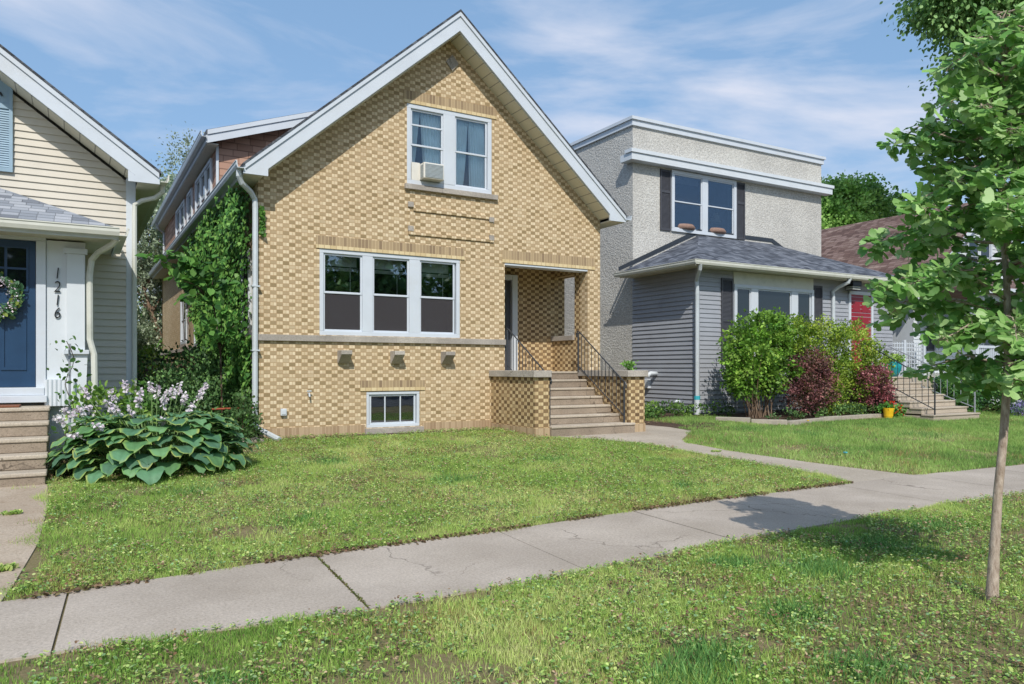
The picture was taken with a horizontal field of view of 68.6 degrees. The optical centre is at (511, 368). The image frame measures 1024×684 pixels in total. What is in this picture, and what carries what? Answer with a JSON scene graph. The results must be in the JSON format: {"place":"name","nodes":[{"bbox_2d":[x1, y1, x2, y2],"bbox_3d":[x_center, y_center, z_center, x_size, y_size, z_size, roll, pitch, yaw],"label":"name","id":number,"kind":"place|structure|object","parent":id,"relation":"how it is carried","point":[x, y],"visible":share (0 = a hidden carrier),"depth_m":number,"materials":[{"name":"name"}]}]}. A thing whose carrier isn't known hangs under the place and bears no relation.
{"place":"outdoors","nodes":[
{"label":"outdoors","id":0,"kind":"place"},
{"bbox_2d":[0,484,47,601],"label":"path","id":1,"kind":"structure","parent":0,"point":[11,530],"depth_m":7.03,"materials":[{"name":"concrete"}]},
{"bbox_2d":[0,562,18,571],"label":"grass tuft","id":2,"kind":"object","parent":1,"relation":"on","point":[9,567],"visible":1,"depth_m":5.81,"materials":[{"name":"green plant"}]},
{"bbox_2d":[1,509,22,515],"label":"grass tuft","id":3,"kind":"object","parent":1,"relation":"on","point":[15,511],"visible":1,"depth_m":7.41,"materials":[{"name":"green plant"}]},
{"bbox_2d":[0,464,1023,662],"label":"sidewalk","id":4,"kind":"structure","parent":0,"point":[382,576],"depth_m":6.02,"materials":[{"name":"concrete"}]},
{"bbox_2d":[315,554,370,606],"bbox_3d":[-1.310,1.588,5.687,0.057,0.041,1.559,0,0,-27],"label":"sidewalk joint","id":5,"kind":"object","parent":4,"relation":"on","point":[346,584],"visible":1,"depth_m":5.56,"materials":[{"name":"green plant"}]},
{"bbox_2d":[21,480,853,598],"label":"edge trimmings","id":6,"kind":"object","parent":4,"relation":"on","point":[36,594],"visible":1,"depth_m":6.86,"materials":[{"name":"green plant"}]},
{"bbox_2d":[0,499,1023,683],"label":"grass","id":7,"kind":"structure","parent":0,"point":[474,607],"depth_m":4.64,"materials":[{"name":"green plant"}]},
{"bbox_2d":[0,403,1023,683],"bbox_3d":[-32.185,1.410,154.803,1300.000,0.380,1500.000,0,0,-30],"label":"ground","id":8,"kind":"structure","parent":0,"point":[32,565],"depth_m":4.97,"materials":[{"name":"green plant"}]},
{"bbox_2d":[0,44,169,486],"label":"house","id":9,"kind":"structure","parent":8,"relation":"on","point":[82,191],"depth_m":10.81,"materials":[{"name":"white plastic"}]},
{"bbox_2d":[0,404,20,407],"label":"doormat","id":10,"kind":"object","parent":9,"relation":"on","point":[11,406],"visible":1,"depth_m":9.63,"materials":[{"name":"brown"}]},
{"bbox_2d":[0,239,35,386],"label":"door","id":11,"kind":"structure","parent":9,"relation":"in","point":[17,257],"depth_m":10.15,"materials":[{"name":"blue paint"}]},
{"bbox_2d":[0,271,24,321],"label":"door wreath","id":12,"kind":"object","parent":11,"relation":"attached to","point":[11,304],"depth_m":10.00,"materials":[{"name":"green plant"}]},
{"bbox_2d":[137,338,170,394],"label":"bush","id":13,"kind":"object","parent":8,"relation":"on","point":[148,350],"visible":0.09,"depth_m":24.20,"materials":[{"name":"green plant"}]},
{"bbox_2d":[56,423,251,480],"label":"soil","id":14,"kind":"structure","parent":8,"relation":"on","point":[71,473],"depth_m":9.65,"materials":[{"name":"brown soil"}]},
{"bbox_2d":[68,344,70,459],"bbox_3d":[-5.680,0.490,9.647,0.030,1.620,0.030,0,0,-30],"label":"railing post","id":15,"kind":"object","parent":14,"relation":"on","point":[69,384],"visible":0.64,"depth_m":9.63,"materials":[{"name":"silver metal"}]},
{"bbox_2d":[46,336,92,436],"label":"climbing vine","id":16,"kind":"object","parent":15,"relation":"attached to","point":[75,380],"visible":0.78,"depth_m":9.60,"materials":[{"name":"green plant"}]},
{"bbox_2d":[60,377,157,458],"bbox_3d":[-5.558,0.740,10.489,0.920,1.231,1.679,0,0,9],"label":"leafy plant","id":17,"kind":"object","parent":14,"relation":"on","point":[99,391],"visible":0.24,"depth_m":10.25,"materials":[{"name":"green plant"}]},
{"bbox_2d":[43,379,258,485],"bbox_3d":[-4.612,0.765,9.727,2.517,1.270,1.800,0,0,-30],"label":"hosta","id":18,"kind":"object","parent":14,"relation":"on","point":[211,453],"visible":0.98,"depth_m":9.33,"materials":[{"name":"green plant"}]},
{"bbox_2d":[137,350,177,417],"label":"flowering shrub","id":19,"kind":"object","parent":14,"relation":"on","point":[145,369],"visible":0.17,"depth_m":14.30,"materials":[{"name":"green plant"}]},
{"bbox_2d":[129,357,230,444],"bbox_3d":[-5.383,0.536,12.172,1.614,1.445,2.369,0,0,-11],"label":"dark shrub","id":20,"kind":"object","parent":14,"relation":"on","point":[186,384],"visible":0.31,"depth_m":12.05,"materials":[{"name":"green plant"}]},
{"bbox_2d":[144,334,234,423],"bbox_3d":[-6.191,0.290,14.441,1.772,1.964,3.818,0,0,-30],"label":"tall shrub","id":21,"kind":"object","parent":14,"relation":"on","point":[208,368],"visible":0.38,"depth_m":13.98,"materials":[{"name":"green plant"}]},
{"bbox_2d":[134,243,247,416],"bbox_3d":[-5.046,-0.366,12.021,0.716,3.175,1.753,0,0,30],"label":"mulberry sapling","id":22,"kind":"object","parent":14,"relation":"on","point":[197,273],"visible":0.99,"depth_m":12.13,"materials":[{"name":"green plant"}]},
{"bbox_2d":[184,387,263,446],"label":"shrub","id":23,"kind":"object","parent":14,"relation":"on","point":[246,405],"visible":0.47,"depth_m":12.23,"materials":[{"name":"green plant"}]},
{"bbox_2d":[250,437,263,444],"bbox_3d":[-4.186,1.179,12.167,0.320,0.142,0.224,0,0,-30],"label":"garden rock","id":24,"kind":"object","parent":14,"relation":"on","point":[254,438],"visible":0.41,"depth_m":12.13,"materials":[{"name":"grey stone"}]},
{"bbox_2d":[137,168,176,370],"bbox_3d":[-13.670,-3.230,28.434,5.415,9.059,4.838,0,0,-30],"label":"willow tree","id":25,"kind":"object","parent":8,"relation":"on","point":[151,334],"visible":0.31,"depth_m":27.44,"materials":[{"name":"green plant"}]},
{"bbox_2d":[151,124,204,177],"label":"poplar tree","id":26,"kind":"object","parent":8,"relation":"on","point":[181,151],"visible":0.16,"depth_m":40.39,"materials":[{"name":"green plant"}]},
{"bbox_2d":[268,429,493,439],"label":"soil","id":27,"kind":"structure","parent":8,"relation":"on","point":[362,435],"depth_m":13.80,"materials":[{"name":"brown soil"}]},
{"bbox_2d":[148,9,647,441],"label":"brick house","id":28,"kind":"structure","parent":8,"relation":"on","point":[388,294],"depth_m":14.65,"materials":[{"name":"brick"}]},
{"bbox_2d":[175,199,185,237],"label":"window","id":29,"kind":"structure","parent":28,"relation":"in","point":[180,214],"depth_m":22.57,"materials":[{"name":"white paint"}]},
{"bbox_2d":[180,295,187,344],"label":"window","id":30,"kind":"structure","parent":28,"relation":"in","point":[183,329],"depth_m":21.76,"materials":[{"name":"white paint"}]},
{"bbox_2d":[186,187,192,223],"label":"window","id":31,"kind":"structure","parent":28,"relation":"in","point":[189,200],"depth_m":20.92,"materials":[{"name":"white paint"}]},
{"bbox_2d":[195,158,211,211],"bbox_3d":[-7.623,-4.225,18.588,0.090,1.350,2.600,0,0,-30],"label":"window","id":32,"kind":"structure","parent":28,"relation":"in","point":[203,184],"depth_m":18.49,"materials":[{"name":"white paint"}]},
{"bbox_2d":[176,182,265,436],"bbox_3d":[-7.208,-0.990,17.372,0.723,4.557,10.739,0,0,-30],"label":"wall ivy","id":33,"kind":"object","parent":28,"relation":"attached to","point":[222,224],"depth_m":13.85,"materials":[{"name":"green plant"}]},
{"bbox_2d":[212,407,252,409],"bbox_3d":[-4.693,0.670,12.616,0.682,0.033,0.033,0,0,-41],"label":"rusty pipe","id":34,"kind":"object","parent":28,"relation":"attached to","point":[223,408],"visible":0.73,"depth_m":12.48,"materials":[{"name":"brown metal"}]},
{"bbox_2d":[240,248,251,335],"bbox_3d":[-4.863,-1.375,13.772,0.100,1.550,0.800,0,0,-30],"label":"window","id":35,"kind":"structure","parent":28,"relation":"in","point":[248,276],"depth_m":13.43,"materials":[{"name":"white paint"}]},
{"bbox_2d":[320,248,459,337],"bbox_3d":[-2.390,-1.385,14.449,2.845,1.600,0.575,0,0,-30],"label":"window","id":36,"kind":"structure","parent":28,"relation":"in","point":[362,293],"depth_m":14.33,"materials":[{"name":"white paint"}]},
{"bbox_2d":[366,391,418,427],"bbox_3d":[-2.384,0.765,14.448,1.105,0.710,0.565,0,0,-30],"label":"window","id":37,"kind":"structure","parent":28,"relation":"in","point":[388,408],"depth_m":14.58,"materials":[{"name":"white paint"}]},
{"bbox_2d":[411,162,443,183],"bbox_3d":[-1.591,-3.790,14.482,0.670,0.340,0.262,0,0,-30],"label":"air conditioner","id":38,"kind":"object","parent":28,"relation":"attached to","point":[428,172],"visible":1,"depth_m":14.41,"materials":[{"name":"plastic"}]},
{"bbox_2d":[407,103,491,193],"bbox_3d":[-1.376,-4.305,15.086,1.883,1.580,0.674,0,0,-30],"label":"window","id":39,"kind":"structure","parent":28,"relation":"in","point":[460,142],"depth_m":14.89,"materials":[{"name":"white paint"}]},
{"bbox_2d":[505,281,509,369],"bbox_3d":[-0.337,-0.975,16.890,0.680,2.030,0.040,0,0,-30],"label":"door","id":40,"kind":"structure","parent":28,"relation":"in","point":[507,283],"depth_m":17.02,"materials":[{"name":"grey paint"}]},
{"bbox_2d":[620,360,638,369],"bbox_3d":[2.413,0.537,15.367,0.361,1.448,0.301,0,0,-30],"label":"potted greenery","id":41,"kind":"object","parent":28,"relation":"on","point":[629,365],"visible":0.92,"depth_m":15.33,"materials":[{"name":"green plant"}]},
{"bbox_2d":[0,426,851,601],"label":"grass","id":42,"kind":"structure","parent":8,"relation":"on","point":[161,495],"depth_m":8.70,"materials":[{"name":"green plant"}]},
{"bbox_2d":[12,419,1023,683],"bbox_3d":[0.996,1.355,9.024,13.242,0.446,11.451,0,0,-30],"label":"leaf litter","id":43,"kind":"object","parent":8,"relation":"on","point":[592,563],"visible":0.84,"depth_m":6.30,"materials":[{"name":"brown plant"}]},
{"bbox_2d":[21,490,1023,683],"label":"clover","id":44,"kind":"object","parent":8,"relation":"on","point":[636,630],"visible":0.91,"depth_m":4.67,"materials":[{"name":"green plant"}]},
{"bbox_2d":[645,413,735,430],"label":"soil","id":45,"kind":"structure","parent":8,"relation":"on","point":[666,424],"depth_m":16.54,"materials":[{"name":"brown soil"}]},
{"bbox_2d":[645,399,735,419],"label":"corner plants","id":46,"kind":"object","parent":45,"relation":"on","point":[653,411],"visible":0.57,"depth_m":18.67,"materials":[{"name":"green plant"}]},
{"bbox_2d":[565,115,980,420],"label":"stucco house","id":47,"kind":"structure","parent":8,"relation":"on","point":[708,241],"depth_m":22.04,"materials":[{"name":"white paint"}]},
{"bbox_2d":[671,170,736,238],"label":"window","id":48,"kind":"structure","parent":47,"relation":"in","point":[705,203],"depth_m":23.02,"materials":[{"name":"white paint"}]},
{"bbox_2d":[733,284,813,359],"bbox_3d":[7.292,-1.205,20.879,3.200,2.110,0.115,0,0,-30],"label":"window","id":49,"kind":"structure","parent":47,"relation":"in","point":[749,297],"depth_m":20.81,"materials":[{"name":"white paint"}]},
{"bbox_2d":[851,294,870,373],"bbox_3d":[10.577,-1.024,22.790,0.976,2.408,0.032,0,0,-30],"label":"door","id":50,"kind":"structure","parent":47,"relation":"in","point":[861,310],"depth_m":22.74,"materials":[{"name":"red metal"}]},
{"bbox_2d":[882,353,906,376],"bbox_3d":[10.766,-0.114,21.220,0.602,0.684,0.640,0,0,-30],"label":"turquoise pot","id":51,"kind":"object","parent":47,"relation":"on","point":[893,356],"visible":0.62,"depth_m":21.09,"materials":[{"name":"ceramic"}]},
{"bbox_2d":[697,410,870,419],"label":"soil","id":52,"kind":"structure","parent":8,"relation":"on","point":[762,417],"depth_m":19.23,"materials":[{"name":"brown soil"}]},
{"bbox_2d":[712,307,805,417],"bbox_3d":[6.103,-0.160,18.495,2.734,2.798,1.740,0,0,-30],"label":"green shrub","id":53,"kind":"object","parent":52,"relation":"on","point":[763,367],"visible":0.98,"depth_m":18.16,"materials":[{"name":"green plant"}]},
{"bbox_2d":[779,345,845,417],"bbox_3d":[7.416,0.322,18.732,2.099,1.836,1.456,0,0,-30],"label":"barberry shrub","id":54,"kind":"object","parent":52,"relation":"on","point":[822,386],"visible":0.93,"depth_m":18.49,"materials":[{"name":"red plant"}]},
{"bbox_2d":[764,402,879,420],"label":"plants","id":55,"kind":"object","parent":52,"relation":"on","point":[849,410],"visible":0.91,"depth_m":18.82,"materials":[{"name":"green plant"}]},
{"bbox_2d":[768,312,898,414],"bbox_3d":[8.454,-0.113,19.827,4.372,2.738,1.812,0,0,-30],"label":"euonymus shrub","id":56,"kind":"object","parent":52,"relation":"on","point":[844,361],"visible":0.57,"depth_m":19.62,"materials":[{"name":"green plant"}]},
{"bbox_2d":[852,362,899,413],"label":"barberry shrub","id":57,"kind":"object","parent":52,"relation":"on","point":[876,389],"visible":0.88,"depth_m":19.56,"materials":[{"name":"red plant"}]},
{"bbox_2d":[874,400,910,416],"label":"red flowers","id":58,"kind":"object","parent":52,"relation":"on","point":[898,409],"visible":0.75,"depth_m":19.39,"materials":[{"name":"green plant"}]},
{"bbox_2d":[715,413,883,425],"bbox_3d":[7.562,1.217,18.107,5.733,0.191,1.174,0,0,-23],"label":"bed edging","id":59,"kind":"object","parent":8,"relation":"on","point":[777,421],"visible":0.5,"depth_m":17.34,"materials":[{"name":"concrete"}]},
{"bbox_2d":[645,405,1023,474],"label":"grass","id":60,"kind":"structure","parent":8,"relation":"on","point":[940,449],"depth_m":14.58,"materials":[{"name":"green plant"}]},
{"bbox_2d":[821,174,890,229],"bbox_3d":[16.846,-4.712,40.163,5.222,11.905,7.910,0,0,45],"label":"maple tree","id":61,"kind":"object","parent":8,"relation":"on","point":[849,208],"visible":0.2,"depth_m":39.27,"materials":[{"name":"green plant"}]},
{"bbox_2d":[826,170,915,218],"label":"maple tree","id":62,"kind":"object","parent":8,"relation":"on","point":[888,205],"visible":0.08,"depth_m":42.20,"materials":[{"name":"green plant"}]},
{"bbox_2d":[883,408,894,417],"bbox_3d":[9.638,1.136,19.232,0.260,0.260,0.260,0,0,-30],"label":"yellow pail","id":63,"kind":"object","parent":8,"relation":"on","point":[888,412],"visible":0.96,"depth_m":19.14,"materials":[{"name":"plastic"}]},
{"bbox_2d":[892,340,925,375],"bbox_3d":[12.568,0.140,24.100,2.260,2.120,0.090,0,0,-30],"label":"lattice fence","id":64,"kind":"object","parent":8,"relation":"on","point":[904,343],"visible":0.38,"depth_m":24.29,"materials":[{"name":"white paint"}]},
{"bbox_2d":[857,1,1023,603],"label":"ginkgo tree","id":65,"kind":"object","parent":8,"relation":"on","point":[992,212],"visible":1,"depth_m":5.12,"materials":[{"name":"green plant"}]},
{"bbox_2d":[879,0,1023,178],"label":"shade tree","id":66,"kind":"object","parent":8,"relation":"on","point":[946,19],"visible":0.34,"depth_m":32.13,"materials":[{"name":"green plant"}]},
{"bbox_2d":[924,357,1023,413],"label":"garden perennials","id":67,"kind":"object","parent":8,"relation":"on","point":[989,404],"visible":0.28,"depth_m":21.28,"materials":[{"name":"green plant"}]},
{"bbox_2d":[1010,400,1023,415],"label":"lavender plant","id":68,"kind":"object","parent":8,"relation":"on","point":[1013,408],"visible":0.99,"depth_m":20.53,"materials":[{"name":"purple plant"}]},
{"bbox_2d":[0,0,1023,320],"label":"sky","id":69,"kind":"structure","parent":0,"point":[825,78],"materials":[{"name":"blue"}]},
{"bbox_2d":[561,425,910,481],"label":"path","id":70,"kind":"structure","parent":0,"point":[666,436],"depth_m":12.59,"materials":[{"name":"concrete"}]},
{"bbox_2d":[821,203,1023,404],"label":"brown roof house","id":71,"kind":"structure","parent":0,"point":[840,243],"depth_m":27.23,"materials":[{"name":"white plastic"}]},
{"bbox_2d":[935,302,965,351],"bbox_3d":[15.255,-1.475,26.084,2.000,1.750,0.120,0,0,-30],"label":"window","id":72,"kind":"structure","parent":71,"relation":"in","point":[946,315],"depth_m":25.87,"materials":[{"name":"white paint"}]},
{"bbox_2d":[965,236,991,264],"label":"window","id":73,"kind":"structure","parent":71,"relation":"in","point":[989,249],"depth_m":26.99,"materials":[{"name":"white paint"}]},
{"bbox_2d":[981,304,1001,345],"bbox_3d":[17.761,-1.475,27.542,2.000,1.750,0.120,0,0,-30],"label":"window","id":74,"kind":"structure","parent":71,"relation":"in","point":[986,343],"depth_m":27.22,"materials":[{"name":"white paint"}]},
{"bbox_2d":[953,491,1023,513],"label":"grass","id":75,"kind":"structure","parent":0,"point":[1004,505],"depth_m":8.87,"materials":[{"name":"green plant"}]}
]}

